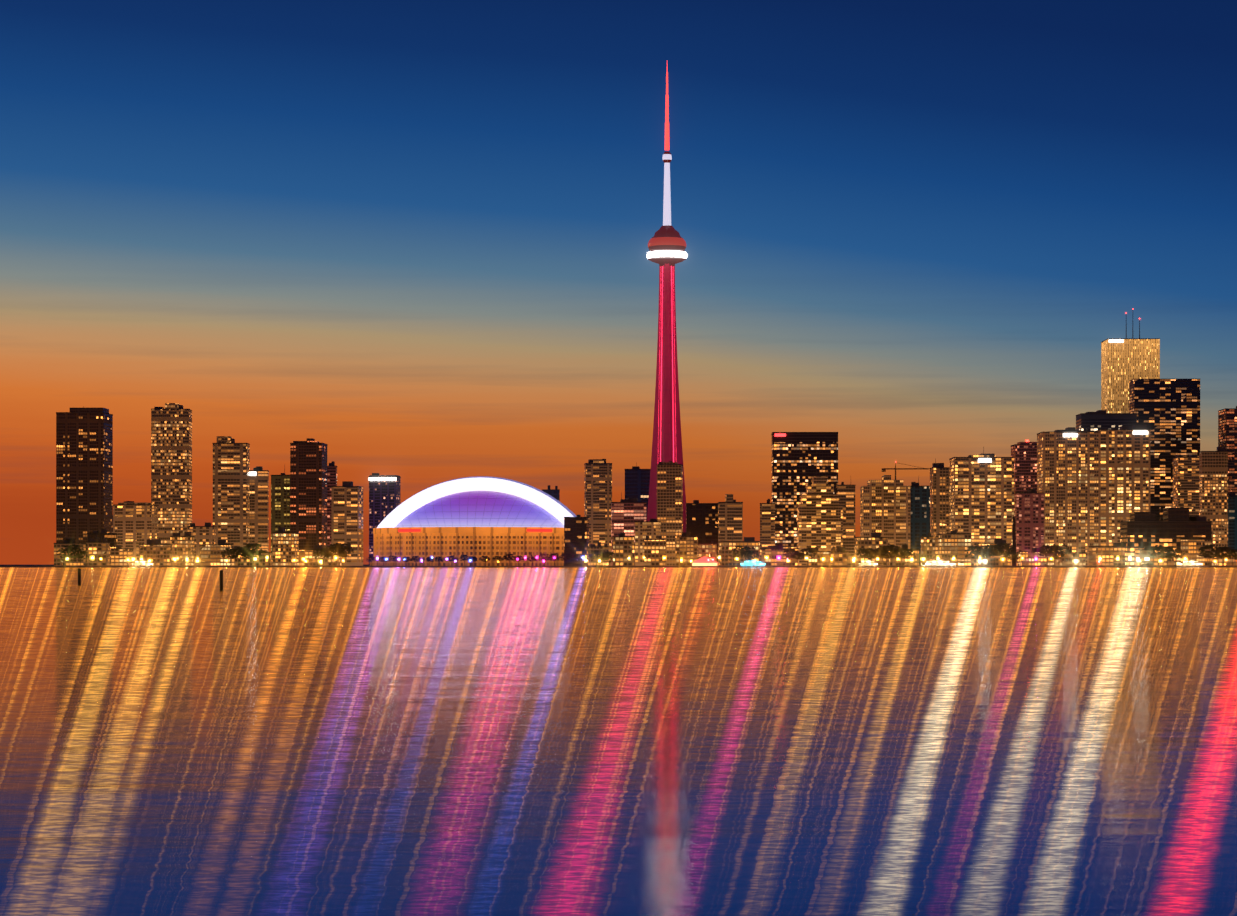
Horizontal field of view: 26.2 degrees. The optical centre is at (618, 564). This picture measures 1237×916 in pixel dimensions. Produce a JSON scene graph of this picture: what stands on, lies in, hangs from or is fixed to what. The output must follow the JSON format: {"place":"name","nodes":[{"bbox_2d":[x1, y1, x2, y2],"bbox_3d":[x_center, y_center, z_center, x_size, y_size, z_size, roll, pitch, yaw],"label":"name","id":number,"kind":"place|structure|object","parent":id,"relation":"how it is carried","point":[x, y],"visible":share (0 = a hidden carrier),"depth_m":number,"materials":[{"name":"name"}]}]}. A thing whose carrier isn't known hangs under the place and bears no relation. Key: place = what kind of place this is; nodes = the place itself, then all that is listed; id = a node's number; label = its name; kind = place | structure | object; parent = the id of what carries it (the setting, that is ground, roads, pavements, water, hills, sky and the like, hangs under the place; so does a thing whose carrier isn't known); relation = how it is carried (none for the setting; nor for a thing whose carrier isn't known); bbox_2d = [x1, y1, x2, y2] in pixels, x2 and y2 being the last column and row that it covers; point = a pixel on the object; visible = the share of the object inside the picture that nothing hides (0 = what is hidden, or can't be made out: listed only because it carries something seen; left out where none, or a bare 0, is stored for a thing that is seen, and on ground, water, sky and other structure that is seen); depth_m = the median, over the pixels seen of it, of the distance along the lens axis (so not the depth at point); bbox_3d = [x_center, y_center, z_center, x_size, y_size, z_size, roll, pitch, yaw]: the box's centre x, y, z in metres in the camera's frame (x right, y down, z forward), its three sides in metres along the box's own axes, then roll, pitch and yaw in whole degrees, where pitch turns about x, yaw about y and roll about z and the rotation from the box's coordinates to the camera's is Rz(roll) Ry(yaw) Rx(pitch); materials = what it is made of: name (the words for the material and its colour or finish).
{"place":"outdoors","nodes":[
{"label":"outdoors","id":0,"kind":"place"},
{"bbox_2d":[54,538,85,565],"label":"building","id":1,"kind":"structure","parent":0,"point":[58,561],"depth_m":2589.43,"materials":[{"name":"brown"}]},
{"bbox_2d":[56,406,112,565],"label":"building","id":2,"kind":"structure","parent":0,"point":[84,471],"depth_m":2663.41,"materials":[{"name":"grey"}]},
{"bbox_2d":[86,529,109,565],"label":"building","id":3,"kind":"structure","parent":0,"point":[97,548],"depth_m":2574.00,"materials":[{"name":"brown"}]},
{"bbox_2d":[110,545,133,565],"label":"building","id":4,"kind":"structure","parent":0,"point":[119,556],"depth_m":2576.84,"materials":[{"name":"brown"}]},
{"bbox_2d":[139,539,170,565],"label":"building","id":5,"kind":"structure","parent":0,"point":[156,552],"depth_m":2548.34,"materials":[{"name":"brown"}]},
{"bbox_2d":[151,403,191,543],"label":"building","id":6,"kind":"structure","parent":0,"point":[171,460],"depth_m":2710.96,"materials":[{"name":"brown"}]},
{"bbox_2d":[170,532,194,565],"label":"building","id":7,"kind":"structure","parent":0,"point":[182,549],"depth_m":2541.94,"materials":[{"name":"brown"}]},
{"bbox_2d":[0,565,368,565],"bbox_3d":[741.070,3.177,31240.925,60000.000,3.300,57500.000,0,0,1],"label":"ground","id":8,"kind":"structure","parent":0,"point":[53,565],"depth_m":4140.36,"materials":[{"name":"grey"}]},
{"bbox_2d":[61,544,82,557],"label":"tree","id":9,"kind":"object","parent":8,"relation":"on","point":[76,547],"visible":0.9,"depth_m":2518.97,"materials":[{"name":"green plant"}]},
{"bbox_2d":[87,529,116,547],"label":"building","id":10,"kind":"structure","parent":8,"relation":"on","point":[112,538],"depth_m":2613.10,"materials":[{"name":"grey"}]},
{"bbox_2d":[113,501,158,562],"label":"building","id":11,"kind":"structure","parent":8,"relation":"on","point":[135,525],"depth_m":2631.64,"materials":[{"name":"brown"}]},
{"bbox_2d":[221,548,237,565],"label":"tree","id":12,"kind":"object","parent":8,"relation":"on","point":[223,555],"visible":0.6,"depth_m":2528.01,"materials":[{"name":"green plant"}]},
{"bbox_2d":[229,546,247,565],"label":"tree","id":13,"kind":"object","parent":8,"relation":"on","point":[235,549],"visible":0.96,"depth_m":2520.52,"materials":[{"name":"green plant"}]},
{"bbox_2d":[240,543,263,565],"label":"tree","id":14,"kind":"object","parent":8,"relation":"on","point":[248,546],"visible":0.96,"depth_m":2520.35,"materials":[{"name":"green plant"}]},
{"bbox_2d":[313,548,328,565],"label":"tree","id":15,"kind":"object","parent":8,"relation":"on","point":[316,553],"visible":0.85,"depth_m":2527.25,"materials":[{"name":"green plant"}]},
{"bbox_2d":[325,543,345,565],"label":"tree","id":16,"kind":"object","parent":8,"relation":"on","point":[334,551],"visible":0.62,"depth_m":2516.29,"materials":[{"name":"green plant"}]},
{"bbox_2d":[331,543,353,565],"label":"tree","id":17,"kind":"object","parent":8,"relation":"on","point":[347,546],"visible":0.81,"depth_m":2516.18,"materials":[{"name":"green plant"}]},
{"bbox_2d":[370,476,576,565],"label":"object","id":18,"kind":"structure","parent":8,"relation":"on","point":[477,517],"depth_m":2687.13,"materials":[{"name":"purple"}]},
{"bbox_2d":[584,459,611,565],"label":"building","id":19,"kind":"structure","parent":8,"relation":"on","point":[597,489],"depth_m":2780.70,"materials":[{"name":"brown"}]},
{"bbox_2d":[624,462,650,520],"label":"building","id":20,"kind":"structure","parent":8,"relation":"on","point":[637,480],"depth_m":3079.93,"materials":[{"name":"blue glass"}]},
{"bbox_2d":[647,66,687,531],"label":"observation tower","id":21,"kind":"structure","parent":8,"relation":"on","point":[667,244],"depth_m":2895.37,"materials":[{"name":"red concrete"}]},
{"bbox_2d":[692,556,717,565],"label":"marquee tent","id":22,"kind":"object","parent":8,"relation":"on","point":[702,561],"visible":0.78,"depth_m":2518.66,"materials":[{"name":"red"}]},
{"bbox_2d":[732,545,752,557],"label":"tree","id":23,"kind":"object","parent":8,"relation":"on","point":[741,550],"visible":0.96,"depth_m":2511.13,"materials":[{"name":"green plant"}]},
{"bbox_2d":[783,548,797,565],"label":"tree","id":24,"kind":"object","parent":8,"relation":"on","point":[790,550],"visible":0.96,"depth_m":2502.70,"materials":[{"name":"green plant"}]},
{"bbox_2d":[798,548,816,565],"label":"tree","id":25,"kind":"object","parent":8,"relation":"on","point":[809,550],"visible":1,"depth_m":2504.29,"materials":[{"name":"green plant"}]},
{"bbox_2d":[870,547,886,565],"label":"tree","id":26,"kind":"object","parent":8,"relation":"on","point":[879,550],"visible":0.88,"depth_m":2501.72,"materials":[{"name":"green plant"}]},
{"bbox_2d":[860,475,909,565],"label":"building","id":27,"kind":"structure","parent":8,"relation":"on","point":[885,506],"depth_m":2694.03,"materials":[{"name":"brown"}]},
{"bbox_2d":[882,545,901,557],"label":"tree","id":28,"kind":"object","parent":8,"relation":"on","point":[889,547],"visible":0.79,"depth_m":2505.47,"materials":[{"name":"green plant"}]},
{"bbox_2d":[882,461,928,479],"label":"tower crane","id":29,"kind":"object","parent":8,"relation":"on","point":[885,469],"visible":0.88,"depth_m":2698.20,"materials":[{"name":"brown paint"}]},
{"bbox_2d":[965,545,986,565],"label":"tree","id":30,"kind":"object","parent":8,"relation":"on","point":[977,547],"visible":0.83,"depth_m":2506.49,"materials":[{"name":"green plant"}]},
{"bbox_2d":[985,545,1005,565],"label":"tree","id":31,"kind":"object","parent":8,"relation":"on","point":[991,550],"visible":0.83,"depth_m":2498.79,"materials":[{"name":"green plant"}]},
{"bbox_2d":[993,543,1016,565],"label":"tree","id":32,"kind":"object","parent":8,"relation":"on","point":[1007,546],"visible":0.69,"depth_m":2500.80,"materials":[{"name":"green plant"}]},
{"bbox_2d":[1011,440,1036,492],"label":"building","id":33,"kind":"structure","parent":8,"relation":"on","point":[1024,454],"depth_m":2939.52,"materials":[{"name":"brown"}]},
{"bbox_2d":[1037,544,1057,565],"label":"tree","id":34,"kind":"object","parent":8,"relation":"on","point":[1044,550],"visible":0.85,"depth_m":2507.43,"materials":[{"name":"green plant"}]},
{"bbox_2d":[1047,544,1069,565],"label":"tree","id":35,"kind":"object","parent":8,"relation":"on","point":[1057,547],"visible":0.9,"depth_m":2503.11,"materials":[{"name":"green plant"}]},
{"bbox_2d":[1088,543,1124,565],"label":"building","id":36,"kind":"structure","parent":8,"relation":"on","point":[1108,555],"depth_m":2558.86,"materials":[{"name":"brown"}]},
{"bbox_2d":[1135,546,1173,565],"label":"building","id":37,"kind":"structure","parent":8,"relation":"on","point":[1142,555],"depth_m":2538.83,"materials":[{"name":"brown"}]},
{"bbox_2d":[1148,545,1169,565],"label":"tree","id":38,"kind":"object","parent":8,"relation":"on","point":[1158,548],"visible":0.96,"depth_m":2495.44,"materials":[{"name":"green plant"}]},
{"bbox_2d":[1120,508,1211,565],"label":"building","id":39,"kind":"structure","parent":8,"relation":"on","point":[1139,530],"depth_m":2548.41,"materials":[{"name":"grey"}]},
{"bbox_2d":[1180,539,1211,565],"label":"building","id":40,"kind":"structure","parent":8,"relation":"on","point":[1190,548],"depth_m":2546.32,"materials":[{"name":"brown"}]},
{"bbox_2d":[1199,544,1217,558],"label":"tree","id":41,"kind":"object","parent":8,"relation":"on","point":[1203,548],"visible":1,"depth_m":2502.24,"materials":[{"name":"green plant"}]},
{"bbox_2d":[1208,548,1224,565],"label":"tree","id":42,"kind":"object","parent":8,"relation":"on","point":[1218,551],"visible":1,"depth_m":2495.29,"materials":[{"name":"green plant"}]},
{"bbox_2d":[187,523,216,565],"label":"building","id":43,"kind":"structure","parent":0,"point":[205,534],"depth_m":2630.17,"materials":[{"name":"brown"}]},
{"bbox_2d":[200,540,231,565],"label":"building","id":44,"kind":"structure","parent":0,"point":[210,555],"depth_m":2564.69,"materials":[{"name":"brown"}]},
{"bbox_2d":[212,436,249,548],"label":"building","id":45,"kind":"structure","parent":0,"point":[231,489],"depth_m":2760.20,"materials":[{"name":"brown"}]},
{"bbox_2d":[231,547,271,565],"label":"building","id":46,"kind":"structure","parent":0,"point":[262,560],"depth_m":2580.97,"materials":[{"name":"brown"}]},
{"bbox_2d":[250,466,268,551],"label":"building","id":47,"kind":"structure","parent":0,"point":[259,504],"depth_m":2809.75,"materials":[{"name":"brown"}]},
{"bbox_2d":[271,469,289,551],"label":"building","id":48,"kind":"structure","parent":0,"point":[280,500],"depth_m":2768.42,"materials":[{"name":"brown concrete"}]},
{"bbox_2d":[272,527,298,565],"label":"building","id":49,"kind":"structure","parent":0,"point":[285,548],"depth_m":2576.51,"materials":[{"name":"brown"}]},
{"bbox_2d":[290,438,327,548],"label":"building","id":50,"kind":"structure","parent":0,"point":[308,490],"depth_m":2728.25,"materials":[{"name":"brown"}]},
{"bbox_2d":[299,545,341,565],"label":"building","id":51,"kind":"structure","parent":0,"point":[307,556],"depth_m":2537.75,"materials":[{"name":"brown"}]},
{"bbox_2d":[327,461,336,547],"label":"building","id":52,"kind":"structure","parent":0,"point":[331,474],"depth_m":2857.93,"materials":[{"name":"brown"}]},
{"bbox_2d":[331,481,363,565],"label":"building","id":53,"kind":"structure","parent":0,"point":[346,512],"depth_m":2707.26,"materials":[{"name":"brown"}]},
{"bbox_2d":[369,473,400,565],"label":"building","id":54,"kind":"structure","parent":0,"point":[384,496],"depth_m":3007.25,"materials":[{"name":"blue"}]},
{"bbox_2d":[542,485,559,500],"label":"building","id":55,"kind":"structure","parent":0,"point":[555,493],"depth_m":3052.57,"materials":[{"name":"grey"}]},
{"bbox_2d":[564,515,589,565],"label":"building","id":56,"kind":"structure","parent":0,"point":[576,535],"depth_m":2651.59,"materials":[{"name":"grey"}]},
{"bbox_2d":[588,540,608,565],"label":"building","id":57,"kind":"structure","parent":0,"point":[599,548],"depth_m":2537.45,"materials":[{"name":"brown"}]},
{"bbox_2d":[0,568,1236,915],"bbox_3d":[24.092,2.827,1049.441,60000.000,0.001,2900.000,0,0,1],"label":"lake water","id":58,"kind":"structure","parent":0,"point":[640,742],"depth_m":42.21,"materials":[{"name":"multicoloured liquid"}]},
{"bbox_2d":[130,560,158,567],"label":"tour boat","id":59,"kind":"object","parent":58,"relation":"on","point":[142,564],"visible":0.92,"depth_m":2499.92,"materials":[{"name":"grey"}]},
{"bbox_2d":[0,566,1236,567],"bbox_3d":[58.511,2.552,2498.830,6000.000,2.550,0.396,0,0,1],"label":"shoreline","id":60,"kind":"structure","parent":58,"relation":"in","point":[588,567],"depth_m":2501.28,"materials":[{"name":"grey"}]},
{"bbox_2d":[737,556,772,567],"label":"tour boat","id":61,"kind":"object","parent":58,"relation":"on","point":[753,563],"visible":0.92,"depth_m":2486.31,"materials":[{"name":"teal"}]},
{"bbox_2d":[856,560,883,567],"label":"tour boat","id":62,"kind":"object","parent":58,"relation":"on","point":[868,564],"visible":0.9,"depth_m":2483.71,"materials":[{"name":"grey"}]},
{"bbox_2d":[917,560,965,567],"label":"tour boat","id":63,"kind":"object","parent":58,"relation":"on","point":[938,564],"visible":0.92,"depth_m":2482.21,"materials":[{"name":"grey"}]},
{"bbox_2d":[1177,556,1208,567],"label":"tour boat","id":64,"kind":"object","parent":58,"relation":"on","point":[1191,563],"visible":0.96,"depth_m":2476.60,"materials":[{"name":"grey"}]},
{"bbox_2d":[0,0,1236,564],"label":"sky","id":65,"kind":"structure","parent":0,"point":[408,239],"materials":[{"name":"blue"}]},
{"bbox_2d":[613,533,634,565],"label":"building","id":66,"kind":"structure","parent":0,"point":[623,548],"depth_m":2578.70,"materials":[{"name":"brown"}]},
{"bbox_2d":[611,492,646,565],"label":"building","id":67,"kind":"structure","parent":0,"point":[627,513],"depth_m":2719.90,"materials":[{"name":"brown"}]},
{"bbox_2d":[635,519,660,565],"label":"building","id":68,"kind":"structure","parent":0,"point":[651,528],"depth_m":2640.34,"materials":[{"name":"brown"}]},
{"bbox_2d":[644,536,665,565],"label":"building","id":69,"kind":"structure","parent":0,"point":[654,552],"depth_m":2572.33,"materials":[{"name":"brown"}]},
{"bbox_2d":[656,461,682,565],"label":"building","id":70,"kind":"structure","parent":0,"point":[670,496],"depth_m":2719.29,"materials":[{"name":"brown"}]},
{"bbox_2d":[676,532,697,565],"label":"building","id":71,"kind":"structure","parent":0,"point":[687,547],"depth_m":2567.39,"materials":[{"name":"brown"}]},
{"bbox_2d":[685,500,717,565],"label":"building","id":72,"kind":"structure","parent":0,"point":[702,521],"depth_m":2798.32,"materials":[{"name":"grey"}]},
{"bbox_2d":[698,541,716,560],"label":"building","id":73,"kind":"structure","parent":0,"point":[707,550],"depth_m":2540.57,"materials":[{"name":"brown"}]},
{"bbox_2d":[718,494,742,565],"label":"building","id":74,"kind":"structure","parent":0,"point":[730,514],"depth_m":2697.77,"materials":[{"name":"grey"}]},
{"bbox_2d":[719,531,759,565],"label":"building","id":75,"kind":"structure","parent":0,"point":[726,555],"depth_m":2556.10,"materials":[{"name":"brown"}]},
{"bbox_2d":[760,499,774,560],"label":"building","id":76,"kind":"structure","parent":0,"point":[767,523],"depth_m":2896.68,"materials":[{"name":"brown"}]},
{"bbox_2d":[761,545,798,565],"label":"building","id":77,"kind":"structure","parent":0,"point":[772,553],"depth_m":2539.08,"materials":[{"name":"brown"}]},
{"bbox_2d":[771,432,837,547],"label":"building","id":78,"kind":"structure","parent":0,"point":[800,460],"depth_m":3144.85,"materials":[{"name":"grey"}]},
{"bbox_2d":[808,547,828,565],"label":"building","id":79,"kind":"structure","parent":0,"point":[816,560],"depth_m":2569.94,"materials":[{"name":"brown"}]},
{"bbox_2d":[797,476,842,565],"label":"building","id":80,"kind":"structure","parent":0,"point":[820,517],"depth_m":2695.64,"materials":[{"name":"brown"}]},
{"bbox_2d":[829,546,847,565],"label":"building","id":81,"kind":"structure","parent":0,"point":[839,556],"depth_m":2537.35,"materials":[{"name":"brown"}]},
{"bbox_2d":[837,482,855,565],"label":"building","id":82,"kind":"structure","parent":0,"point":[846,493],"depth_m":2894.55,"materials":[{"name":"brown"}]},
{"bbox_2d":[854,533,887,565],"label":"building","id":83,"kind":"structure","parent":0,"point":[874,541],"depth_m":2533.47,"materials":[{"name":"brown"}]},
{"bbox_2d":[888,544,918,565],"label":"building","id":84,"kind":"structure","parent":0,"point":[894,561],"depth_m":2554.00,"materials":[{"name":"brown"}]},
{"bbox_2d":[910,478,929,565],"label":"building","id":85,"kind":"structure","parent":0,"point":[919,511],"depth_m":2812.67,"materials":[{"name":"teal"}]},
{"bbox_2d":[920,533,937,565],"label":"building","id":86,"kind":"structure","parent":0,"point":[929,547],"depth_m":2545.65,"materials":[{"name":"grey"}]},
{"bbox_2d":[929,458,949,535],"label":"building","id":87,"kind":"structure","parent":0,"point":[939,497],"depth_m":2842.19,"materials":[{"name":"brown"}]},
{"bbox_2d":[937,530,971,565],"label":"building","id":88,"kind":"structure","parent":0,"point":[954,544],"depth_m":2540.92,"materials":[{"name":"grey"}]},
{"bbox_2d":[949,446,1013,565],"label":"building","id":89,"kind":"structure","parent":0,"point":[981,498],"depth_m":2641.59,"materials":[{"name":"brown"}]},
{"bbox_2d":[977,538,1010,565],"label":"building","id":90,"kind":"structure","parent":0,"point":[998,561],"depth_m":2529.16,"materials":[{"name":"brown"}]},
{"bbox_2d":[1012,516,1015,565],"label":"chimney stack","id":91,"kind":"object","parent":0,"point":[1014,539],"visible":0.81,"depth_m":2550.11,"materials":[{"name":"grey brick"}]},
{"bbox_2d":[1014,489,1043,565],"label":"building","id":92,"kind":"structure","parent":0,"point":[1029,510],"depth_m":2650.61,"materials":[{"name":"purple"}]},
{"bbox_2d":[1017,548,1053,565],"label":"building","id":93,"kind":"structure","parent":0,"point":[1029,559],"depth_m":2522.07,"materials":[{"name":"brown"}]},
{"bbox_2d":[1037,427,1100,565],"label":"building","id":94,"kind":"structure","parent":0,"point":[1069,472],"depth_m":2689.59,"materials":[{"name":"brown"}]},
{"bbox_2d":[1059,549,1085,565],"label":"building","id":95,"kind":"structure","parent":0,"point":[1071,557],"depth_m":2523.83,"materials":[{"name":"brown"}]},
{"bbox_2d":[1076,410,1136,431],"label":"building","id":96,"kind":"structure","parent":0,"point":[1095,421],"depth_m":3336.02,"materials":[{"name":"grey"}]},
{"bbox_2d":[1096,425,1150,545],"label":"building","id":97,"kind":"structure","parent":0,"point":[1125,471],"depth_m":2747.87,"materials":[{"name":"brown"}]},
{"bbox_2d":[1101,309,1159,412],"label":"building","id":98,"kind":"structure","parent":0,"point":[1125,361],"depth_m":3783.71,"materials":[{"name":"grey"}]},
{"bbox_2d":[1129,379,1199,520],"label":"building","id":99,"kind":"structure","parent":0,"point":[1167,411],"depth_m":3483.12,"materials":[{"name":"grey glass"}]},
{"bbox_2d":[1173,455,1198,515],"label":"building","id":100,"kind":"structure","parent":0,"point":[1185,482],"depth_m":2985.41,"materials":[{"name":"brown"}]},
{"bbox_2d":[1199,447,1227,547],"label":"building","id":101,"kind":"structure","parent":0,"point":[1213,486],"depth_m":2785.31,"materials":[{"name":"brown"}]},
{"bbox_2d":[1212,549,1236,565],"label":"building","id":102,"kind":"structure","parent":0,"point":[1227,562],"depth_m":2552.93,"materials":[{"name":"brown"}]},
{"bbox_2d":[1218,406,1236,495],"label":"building","id":103,"kind":"structure","parent":0,"point":[1227,428],"depth_m":3232.95,"materials":[{"name":"grey"}]},
{"bbox_2d":[1228,492,1236,549],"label":"building","id":104,"kind":"structure","parent":0,"point":[1232,520],"depth_m":3085.52,"materials":[{"name":"teal glass"}]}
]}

